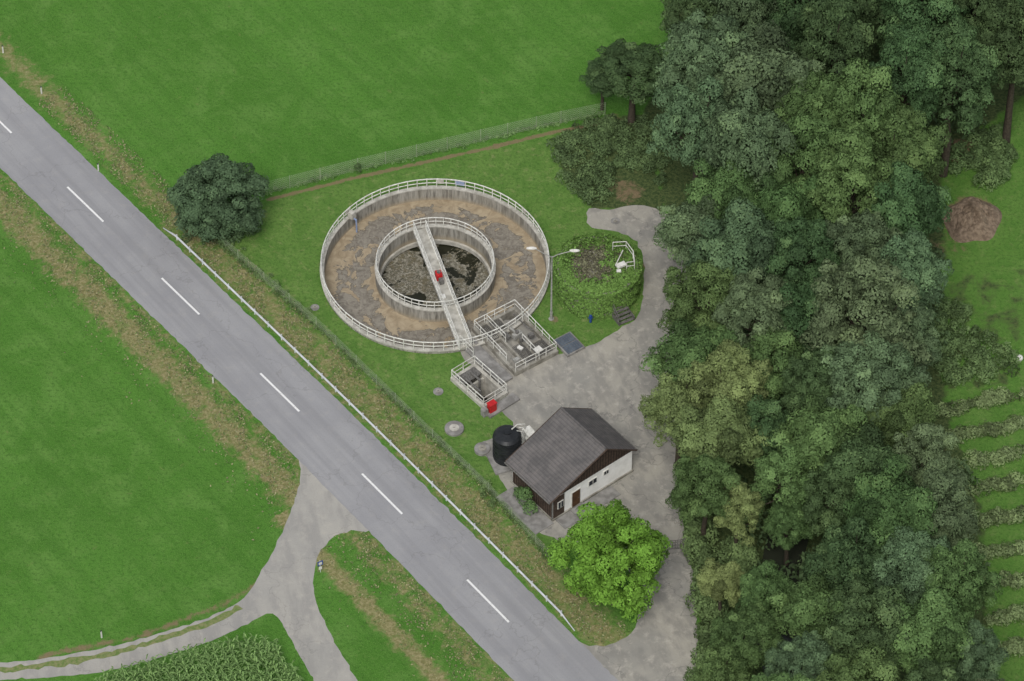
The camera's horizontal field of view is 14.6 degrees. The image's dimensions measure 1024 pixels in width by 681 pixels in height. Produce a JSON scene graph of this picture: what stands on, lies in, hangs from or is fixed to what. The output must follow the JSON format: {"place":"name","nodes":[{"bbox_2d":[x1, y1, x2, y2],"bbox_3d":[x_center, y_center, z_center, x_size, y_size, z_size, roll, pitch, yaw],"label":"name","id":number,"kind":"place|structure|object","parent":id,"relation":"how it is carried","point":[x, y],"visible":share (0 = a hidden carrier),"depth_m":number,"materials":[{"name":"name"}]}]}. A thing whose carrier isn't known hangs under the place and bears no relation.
{"place":"outdoors","nodes":[
{"label":"outdoors","id":0,"kind":"place"},
{"bbox_2d":[0,461,368,680],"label":"farm side road","id":1,"kind":"structure","parent":0,"point":[318,519],"depth_m":335.95,"materials":[{"name":"grey asphalt"}]},
{"bbox_2d":[0,605,242,672],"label":"track grass strip","id":2,"kind":"object","parent":1,"relation":"on","point":[116,652],"visible":1,"depth_m":332.96,"materials":[{"name":"green plant"}]},
{"bbox_2d":[0,77,617,680],"bbox_3d":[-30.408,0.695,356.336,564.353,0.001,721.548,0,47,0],"label":"road","id":3,"kind":"structure","parent":0,"point":[426,539],"depth_m":351.42,"materials":[{"name":"grey asphalt"}]},
{"bbox_2d":[0,121,509,621],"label":"road centre line","id":4,"kind":"object","parent":3,"relation":"on","point":[284,397],"visible":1,"depth_m":352.18,"materials":[{"name":"paint"}]},
{"bbox_2d":[0,0,1023,680],"bbox_3d":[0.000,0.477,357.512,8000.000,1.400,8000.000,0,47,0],"label":"ground","id":5,"kind":"structure","parent":0,"point":[122,520],"depth_m":360.10,"materials":[{"name":"green plant"}]},
{"bbox_2d":[94,632,304,680],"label":"maize crop","id":6,"kind":"object","parent":5,"relation":"on","point":[224,664],"visible":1,"depth_m":330.28,"materials":[{"name":"green plant"}]},
{"bbox_2d":[166,152,270,242],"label":"round tree","id":7,"kind":"object","parent":5,"relation":"on","point":[212,185],"visible":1,"depth_m":361.22,"materials":[{"name":"green plant"}]},
{"bbox_2d":[181,221,261,244],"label":"bush","id":8,"kind":"object","parent":5,"relation":"on","point":[240,234],"visible":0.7,"depth_m":364.96,"materials":[{"name":"green plant"}]},
{"bbox_2d":[0,86,629,680],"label":"roadside grass verge","id":9,"kind":"structure","parent":5,"relation":"on","point":[246,414],"depth_m":352.35,"materials":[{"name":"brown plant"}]},
{"bbox_2d":[163,228,574,630],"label":"guardrail","id":10,"kind":"object","parent":5,"relation":"on","point":[347,400],"visible":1,"depth_m":350.17,"materials":[{"name":"metal"}]},
{"bbox_2d":[218,238,547,551],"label":"wire fence","id":11,"kind":"object","parent":5,"relation":"on","point":[469,467],"visible":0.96,"depth_m":352.12,"materials":[{"name":"grey metal"}]},
{"bbox_2d":[217,232,553,565],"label":"fence overgrowth","id":12,"kind":"object","parent":5,"relation":"on","point":[493,500],"visible":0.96,"depth_m":350.93,"materials":[{"name":"green plant"}]},
{"bbox_2d":[264,102,605,195],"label":"wire fence","id":13,"kind":"object","parent":5,"relation":"on","point":[416,150],"visible":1,"depth_m":372.70,"materials":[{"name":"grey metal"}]},
{"bbox_2d":[320,178,550,353],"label":"round sewage tank","id":14,"kind":"object","parent":5,"relation":"on","point":[434,269],"visible":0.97,"depth_m":364.86,"materials":[{"name":"concrete"}]},
{"bbox_2d":[450,355,519,418],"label":"open pump pit","id":15,"kind":"object","parent":5,"relation":"on","point":[477,384],"visible":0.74,"depth_m":353.05,"materials":[{"name":"concrete"}]},
{"bbox_2d":[472,299,557,376],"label":"inlet works","id":16,"kind":"structure","parent":5,"relation":"on","point":[508,314],"depth_m":356.15,"materials":[{"name":"concrete"}]},
{"bbox_2d":[513,486,537,515],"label":"house shrub","id":17,"kind":"object","parent":5,"relation":"on","point":[518,492],"visible":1,"depth_m":342.70,"materials":[{"name":"green plant"}]},
{"bbox_2d":[553,332,584,356],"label":"cover plates","id":18,"kind":"object","parent":5,"relation":"on","point":[569,344],"visible":1,"depth_m":356.26,"materials":[{"name":"grey metal"}]},
{"bbox_2d":[579,57,614,110],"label":"broadleaf tree","id":19,"kind":"object","parent":5,"relation":"on","point":[587,78],"visible":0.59,"depth_m":373.97,"materials":[{"name":"green plant"}]},
{"bbox_2d":[552,231,642,318],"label":"ivy covered tank","id":20,"kind":"object","parent":5,"relation":"on","point":[596,276],"visible":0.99,"depth_m":358.69,"materials":[{"name":"plant"}]},
{"bbox_2d":[542,499,672,622],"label":"lime tree","id":21,"kind":"object","parent":5,"relation":"on","point":[641,556],"visible":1,"depth_m":329.78,"materials":[{"name":"green plant"}]},
{"bbox_2d":[545,112,671,205],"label":"bramble thicket","id":22,"kind":"object","parent":5,"relation":"on","point":[603,144],"visible":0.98,"depth_m":372.59,"materials":[{"name":"green plant"}]},
{"bbox_2d":[587,38,684,124],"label":"broadleaf tree","id":23,"kind":"object","parent":5,"relation":"on","point":[622,60],"visible":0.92,"depth_m":369.58,"materials":[{"name":"green plant"}]},
{"bbox_2d":[638,367,713,463],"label":"broadleaf tree","id":24,"kind":"object","parent":5,"relation":"on","point":[668,398],"visible":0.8,"depth_m":340.19,"materials":[{"name":"green plant"}]},
{"bbox_2d":[639,317,738,385],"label":"broadleaf tree","id":25,"kind":"object","parent":5,"relation":"on","point":[680,349],"visible":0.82,"depth_m":343.03,"materials":[{"name":"green plant"}]},
{"bbox_2d":[659,0,720,73],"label":"broadleaf tree","id":26,"kind":"object","parent":5,"relation":"on","point":[673,10],"visible":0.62,"depth_m":370.67,"materials":[{"name":"green plant"}]},
{"bbox_2d":[653,194,733,309],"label":"broadleaf tree","id":27,"kind":"object","parent":5,"relation":"on","point":[678,233],"visible":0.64,"depth_m":351.13,"materials":[{"name":"green plant"}]},
{"bbox_2d":[645,75,742,200],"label":"broadleaf tree","id":28,"kind":"object","parent":5,"relation":"on","point":[682,114],"visible":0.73,"depth_m":356.62,"materials":[{"name":"green plant"}]},
{"bbox_2d":[652,8,757,176],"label":"broadleaf tree","id":29,"kind":"object","parent":5,"relation":"on","point":[687,42],"visible":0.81,"depth_m":358.91,"materials":[{"name":"green plant"}]},
{"bbox_2d":[656,260,758,335],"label":"broadleaf tree","id":30,"kind":"object","parent":5,"relation":"on","point":[685,306],"visible":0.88,"depth_m":346.50,"materials":[{"name":"green plant"}]},
{"bbox_2d":[665,454,749,534],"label":"broadleaf tree","id":31,"kind":"object","parent":5,"relation":"on","point":[718,473],"visible":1,"depth_m":333.53,"materials":[{"name":"green plant"}]},
{"bbox_2d":[671,460,761,677],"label":"driveway shrubs","id":32,"kind":"object","parent":5,"relation":"on","point":[699,544],"visible":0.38,"depth_m":337.61,"materials":[{"name":"green plant"}]},
{"bbox_2d":[683,646,754,680],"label":"broadleaf tree","id":33,"kind":"object","parent":5,"relation":"on","point":[715,666],"visible":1,"depth_m":321.65,"materials":[{"name":"green plant"}]},
{"bbox_2d":[669,393,770,467],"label":"broadleaf tree","id":34,"kind":"object","parent":5,"relation":"on","point":[726,426],"visible":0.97,"depth_m":336.37,"materials":[{"name":"green plant"}]},
{"bbox_2d":[695,557,745,615],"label":"broadleaf tree","id":35,"kind":"object","parent":5,"relation":"on","point":[718,583],"visible":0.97,"depth_m":331.05,"materials":[{"name":"green plant"}]},
{"bbox_2d":[683,157,765,223],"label":"broadleaf tree","id":36,"kind":"object","parent":5,"relation":"on","point":[719,189],"visible":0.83,"depth_m":352.28,"materials":[{"name":"green plant"}]},
{"bbox_2d":[687,338,772,459],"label":"broadleaf tree","id":37,"kind":"object","parent":5,"relation":"on","point":[736,382],"visible":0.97,"depth_m":338.76,"materials":[{"name":"green plant"}]},
{"bbox_2d":[710,476,764,555],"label":"broadleaf tree","id":38,"kind":"object","parent":5,"relation":"on","point":[749,505],"visible":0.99,"depth_m":333.57,"materials":[{"name":"green plant"}]},
{"bbox_2d":[684,196,796,337],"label":"broadleaf tree","id":39,"kind":"object","parent":5,"relation":"on","point":[746,234],"visible":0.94,"depth_m":347.08,"materials":[{"name":"green plant"}]},
{"bbox_2d":[709,602,783,673],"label":"broadleaf tree","id":40,"kind":"object","parent":5,"relation":"on","point":[751,626],"visible":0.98,"depth_m":323.10,"materials":[{"name":"green plant"}]},
{"bbox_2d":[698,87,801,196],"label":"broadleaf tree","id":41,"kind":"object","parent":5,"relation":"on","point":[729,127],"visible":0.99,"depth_m":352.36,"materials":[{"name":"green plant"}]},
{"bbox_2d":[707,0,794,37],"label":"broadleaf tree","id":42,"kind":"object","parent":5,"relation":"on","point":[747,13],"visible":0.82,"depth_m":368.11,"materials":[{"name":"green plant"}]},
{"bbox_2d":[711,266,801,350],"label":"broadleaf tree","id":43,"kind":"object","parent":5,"relation":"on","point":[765,299],"visible":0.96,"depth_m":343.74,"materials":[{"name":"green plant"}]},
{"bbox_2d":[696,19,825,180],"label":"broadleaf tree","id":44,"kind":"object","parent":5,"relation":"on","point":[764,68],"visible":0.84,"depth_m":356.69,"materials":[{"name":"green plant"}]},
{"bbox_2d":[735,560,795,642],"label":"broadleaf tree","id":45,"kind":"object","parent":5,"relation":"on","point":[759,583],"visible":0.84,"depth_m":327.79,"materials":[{"name":"green plant"}]},
{"bbox_2d":[741,393,790,489],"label":"broadleaf tree","id":46,"kind":"object","parent":5,"relation":"on","point":[769,413],"visible":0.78,"depth_m":338.42,"materials":[{"name":"green plant"}]},
{"bbox_2d":[741,326,805,401],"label":"broadleaf tree","id":47,"kind":"object","parent":5,"relation":"on","point":[779,350],"visible":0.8,"depth_m":341.84,"materials":[{"name":"green plant"}]},
{"bbox_2d":[750,671,813,680],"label":"broadleaf tree","id":48,"kind":"object","parent":5,"relation":"on","point":[773,677],"visible":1,"depth_m":316.20,"materials":[{"name":"green plant"}]},
{"bbox_2d":[748,442,825,537],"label":"broadleaf tree","id":49,"kind":"object","parent":5,"relation":"on","point":[771,472],"visible":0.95,"depth_m":334.26,"materials":[{"name":"green plant"}]},
{"bbox_2d":[751,172,825,276],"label":"broadleaf tree","id":50,"kind":"object","parent":5,"relation":"on","point":[784,202],"visible":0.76,"depth_m":351.15,"materials":[{"name":"green plant"}]},
{"bbox_2d":[761,498,816,565],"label":"broadleaf tree","id":51,"kind":"object","parent":5,"relation":"on","point":[797,529],"visible":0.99,"depth_m":334.62,"materials":[{"name":"green plant"}]},
{"bbox_2d":[756,0,838,51],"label":"broadleaf tree","id":52,"kind":"object","parent":5,"relation":"on","point":[785,18],"visible":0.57,"depth_m":365.89,"materials":[{"name":"green plant"}]},
{"bbox_2d":[756,215,841,333],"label":"broadleaf tree","id":53,"kind":"object","parent":5,"relation":"on","point":[809,235],"visible":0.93,"depth_m":345.48,"materials":[{"name":"green plant"}]},
{"bbox_2d":[763,630,838,680],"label":"broadleaf tree","id":54,"kind":"object","parent":5,"relation":"on","point":[805,655],"visible":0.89,"depth_m":319.49,"materials":[{"name":"green plant"}]},
{"bbox_2d":[766,571,848,678],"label":"broadleaf tree","id":55,"kind":"object","parent":5,"relation":"on","point":[803,603],"visible":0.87,"depth_m":323.47,"materials":[{"name":"green plant"}]},
{"bbox_2d":[761,67,854,156],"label":"broadleaf tree","id":56,"kind":"object","parent":5,"relation":"on","point":[815,103],"visible":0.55,"depth_m":355.82,"materials":[{"name":"green plant"}]},
{"bbox_2d":[760,113,857,260],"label":"broadleaf tree","id":57,"kind":"object","parent":5,"relation":"on","point":[811,140],"visible":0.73,"depth_m":352.17,"materials":[{"name":"green plant"}]},
{"bbox_2d":[769,278,852,353],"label":"broadleaf tree","id":58,"kind":"object","parent":5,"relation":"on","point":[791,316],"visible":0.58,"depth_m":343.96,"materials":[{"name":"green plant"}]},
{"bbox_2d":[767,392,869,518],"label":"broadleaf tree","id":59,"kind":"object","parent":5,"relation":"on","point":[814,428],"visible":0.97,"depth_m":334.07,"materials":[{"name":"green plant"}]},
{"bbox_2d":[780,345,857,414],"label":"broadleaf tree","id":60,"kind":"object","parent":5,"relation":"on","point":[802,368],"visible":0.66,"depth_m":339.23,"materials":[{"name":"green plant"}]},
{"bbox_2d":[799,467,861,536],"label":"broadleaf tree","id":61,"kind":"object","parent":5,"relation":"on","point":[834,514],"visible":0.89,"depth_m":332.73,"materials":[{"name":"green plant"}]},
{"bbox_2d":[791,0,877,83],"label":"broadleaf tree","id":62,"kind":"object","parent":5,"relation":"on","point":[845,32],"visible":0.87,"depth_m":360.06,"materials":[{"name":"green plant"}]},
{"bbox_2d":[703,0,990,627],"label":"forest undergrowth","id":63,"kind":"object","parent":5,"relation":"on","point":[802,576],"visible":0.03,"depth_m":344.73,"materials":[{"name":"green plant"}]},
{"bbox_2d":[802,516,892,594],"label":"broadleaf tree","id":64,"kind":"object","parent":5,"relation":"on","point":[848,556],"visible":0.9,"depth_m":324.96,"materials":[{"name":"green plant"}]},
{"bbox_2d":[803,125,893,282],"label":"broadleaf tree","id":65,"kind":"object","parent":5,"relation":"on","point":[834,192],"visible":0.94,"depth_m":349.12,"materials":[{"name":"green plant"}]},
{"bbox_2d":[811,208,902,342],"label":"broadleaf tree","id":66,"kind":"object","parent":5,"relation":"on","point":[864,235],"visible":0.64,"depth_m":346.08,"materials":[{"name":"green plant"}]},
{"bbox_2d":[811,57,904,214],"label":"broadleaf tree","id":67,"kind":"object","parent":5,"relation":"on","point":[854,87],"visible":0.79,"depth_m":354.53,"materials":[{"name":"green plant"}]},
{"bbox_2d":[814,641,901,680],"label":"broadleaf tree","id":68,"kind":"object","parent":5,"relation":"on","point":[878,667],"visible":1,"depth_m":317.09,"materials":[{"name":"green plant"}]},
{"bbox_2d":[814,421,912,543],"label":"broadleaf tree","id":69,"kind":"object","parent":5,"relation":"on","point":[860,454],"visible":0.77,"depth_m":332.30,"materials":[{"name":"green plant"}]},
{"bbox_2d":[798,254,934,385],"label":"broadleaf tree","id":70,"kind":"object","parent":5,"relation":"on","point":[869,299],"visible":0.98,"depth_m":338.84,"materials":[{"name":"green plant"}]},
{"bbox_2d":[822,576,912,673],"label":"broadleaf tree","id":71,"kind":"object","parent":5,"relation":"on","point":[862,607],"visible":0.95,"depth_m":320.07,"materials":[{"name":"green plant"}]},
{"bbox_2d":[812,330,932,423],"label":"broadleaf tree","id":72,"kind":"object","parent":5,"relation":"on","point":[896,363],"visible":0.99,"depth_m":336.93,"materials":[{"name":"green plant"}]},
{"bbox_2d":[840,0,913,40],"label":"broadleaf tree","id":73,"kind":"object","parent":5,"relation":"on","point":[870,9],"visible":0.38,"depth_m":365.09,"materials":[{"name":"green plant"}]},
{"bbox_2d":[841,454,937,570],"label":"broadleaf tree","id":74,"kind":"object","parent":5,"relation":"on","point":[895,500],"visible":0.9,"depth_m":326.88,"materials":[{"name":"green plant"}]},
{"bbox_2d":[858,377,941,465],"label":"broadleaf tree","id":75,"kind":"object","parent":5,"relation":"on","point":[902,418],"visible":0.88,"depth_m":335.91,"materials":[{"name":"green plant"}]},
{"bbox_2d":[855,102,951,199],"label":"broadleaf tree","id":76,"kind":"object","parent":5,"relation":"on","point":[917,148],"visible":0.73,"depth_m":354.23,"materials":[{"name":"green plant"}]},
{"bbox_2d":[855,227,953,308],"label":"broadleaf tree","id":77,"kind":"object","parent":5,"relation":"on","point":[920,266],"visible":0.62,"depth_m":345.79,"materials":[{"name":"green plant"}]},
{"bbox_2d":[860,525,951,610],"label":"broadleaf tree","id":78,"kind":"object","parent":5,"relation":"on","point":[899,548],"visible":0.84,"depth_m":324.36,"materials":[{"name":"green plant"}]},
{"bbox_2d":[861,25,951,126],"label":"broadleaf tree","id":79,"kind":"object","parent":5,"relation":"on","point":[908,57],"visible":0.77,"depth_m":357.24,"materials":[{"name":"green plant"}]},
{"bbox_2d":[874,302,941,375],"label":"broadleaf tree","id":80,"kind":"object","parent":5,"relation":"on","point":[918,326],"visible":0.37,"depth_m":342.01,"materials":[{"name":"green plant"}]},
{"bbox_2d":[866,160,952,260],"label":"broadleaf tree","id":81,"kind":"object","parent":5,"relation":"on","point":[908,202],"visible":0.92,"depth_m":349.70,"materials":[{"name":"green plant"}]},
{"bbox_2d":[869,0,972,104],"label":"broadleaf tree","id":82,"kind":"object","parent":5,"relation":"on","point":[893,12],"visible":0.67,"depth_m":362.15,"materials":[{"name":"green plant"}]},
{"bbox_2d":[889,422,969,486],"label":"broadleaf tree","id":83,"kind":"object","parent":5,"relation":"on","point":[928,436],"visible":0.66,"depth_m":333.92,"materials":[{"name":"green plant"}]},
{"bbox_2d":[901,657,964,680],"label":"broadleaf tree","id":84,"kind":"object","parent":5,"relation":"on","point":[941,671],"visible":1,"depth_m":316.47,"materials":[{"name":"green plant"}]},
{"bbox_2d":[880,585,993,674],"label":"broadleaf tree","id":85,"kind":"object","parent":5,"relation":"on","point":[937,621],"visible":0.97,"depth_m":320.05,"materials":[{"name":"green plant"}]},
{"bbox_2d":[910,458,979,552],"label":"broadleaf tree","id":86,"kind":"object","parent":5,"relation":"on","point":[948,496],"visible":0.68,"depth_m":328.25,"materials":[{"name":"green plant"}]},
{"bbox_2d":[908,538,1002,623],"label":"broadleaf tree","id":87,"kind":"object","parent":5,"relation":"on","point":[949,570],"visible":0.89,"depth_m":323.76,"materials":[{"name":"green plant"}]},
{"bbox_2d":[912,17,1001,177],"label":"broadleaf tree","id":88,"kind":"object","parent":5,"relation":"on","point":[970,59],"visible":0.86,"depth_m":359.66,"materials":[{"name":"green plant"}]},
{"bbox_2d":[942,196,1001,242],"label":"soil heap","id":89,"kind":"object","parent":5,"relation":"on","point":[972,218],"visible":0.98,"depth_m":366.09,"materials":[{"name":"brown soil"}]},
{"bbox_2d":[926,0,1018,120],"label":"broadleaf tree","id":90,"kind":"object","parent":5,"relation":"on","point":[976,18],"visible":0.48,"depth_m":362.87,"materials":[{"name":"green plant"}]},
{"bbox_2d":[927,295,1020,386],"bbox_3d":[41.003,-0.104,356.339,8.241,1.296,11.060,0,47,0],"label":"broadleaf tree","id":91,"kind":"object","parent":5,"relation":"on","point":[967,346],"visible":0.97,"depth_m":355.43,"materials":[{"name":"green plant"}]},
{"bbox_2d":[940,618,1009,680],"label":"broadleaf tree","id":92,"kind":"object","parent":5,"relation":"on","point":[989,658],"visible":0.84,"depth_m":320.63,"materials":[{"name":"green plant"}]},
{"bbox_2d":[934,386,1023,657],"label":"crop rows","id":93,"kind":"object","parent":5,"relation":"on","point":[990,399],"visible":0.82,"depth_m":344.92,"materials":[{"name":"green plant"}]},
{"bbox_2d":[948,121,1018,191],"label":"elder shrubs","id":94,"kind":"object","parent":5,"relation":"on","point":[994,168],"visible":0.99,"depth_m":371.66,"materials":[{"name":"green plant"}]},
{"bbox_2d":[976,0,1023,143],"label":"broadleaf tree","id":95,"kind":"object","parent":5,"relation":"on","point":[1009,44],"visible":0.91,"depth_m":362.81,"materials":[{"name":"green plant"}]},
{"bbox_2d":[496,486,620,534],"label":"paving","id":96,"kind":"structure","parent":0,"point":[538,522],"depth_m":343.23,"materials":[{"name":"grey concrete"}]},
{"bbox_2d":[461,205,697,680],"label":"yard pavement","id":97,"kind":"structure","parent":0,"point":[608,380],"depth_m":351.11,"materials":[{"name":"grey concrete"}]},
{"bbox_2d":[459,335,512,384],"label":"inlet walkway","id":98,"kind":"structure","parent":97,"relation":"on","point":[480,353],"depth_m":354.77,"materials":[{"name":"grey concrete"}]},
{"bbox_2d":[486,424,534,474],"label":"black chemical tank","id":99,"kind":"object","parent":97,"relation":"on","point":[507,441],"visible":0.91,"depth_m":345.50,"materials":[{"name":"plastic"}]},
{"bbox_2d":[512,451,631,510],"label":"walls","id":100,"kind":"structure","parent":97,"relation":"on","point":[619,467],"depth_m":344.02,"materials":[{"name":"white paint"}]},
{"bbox_2d":[506,408,634,502],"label":"roof","id":101,"kind":"structure","parent":100,"relation":"on","point":[555,455],"depth_m":342.45,"materials":[{"name":"grey tile"}]},
{"bbox_2d":[513,450,630,518],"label":"timber cladding","id":102,"kind":"structure","parent":100,"relation":"attached to","point":[606,458],"depth_m":342.42,"materials":[{"name":"brown wood"}]},
{"bbox_2d":[758,0,865,672],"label":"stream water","id":103,"kind":"structure","parent":0,"point":[777,553],"depth_m":340.96,"materials":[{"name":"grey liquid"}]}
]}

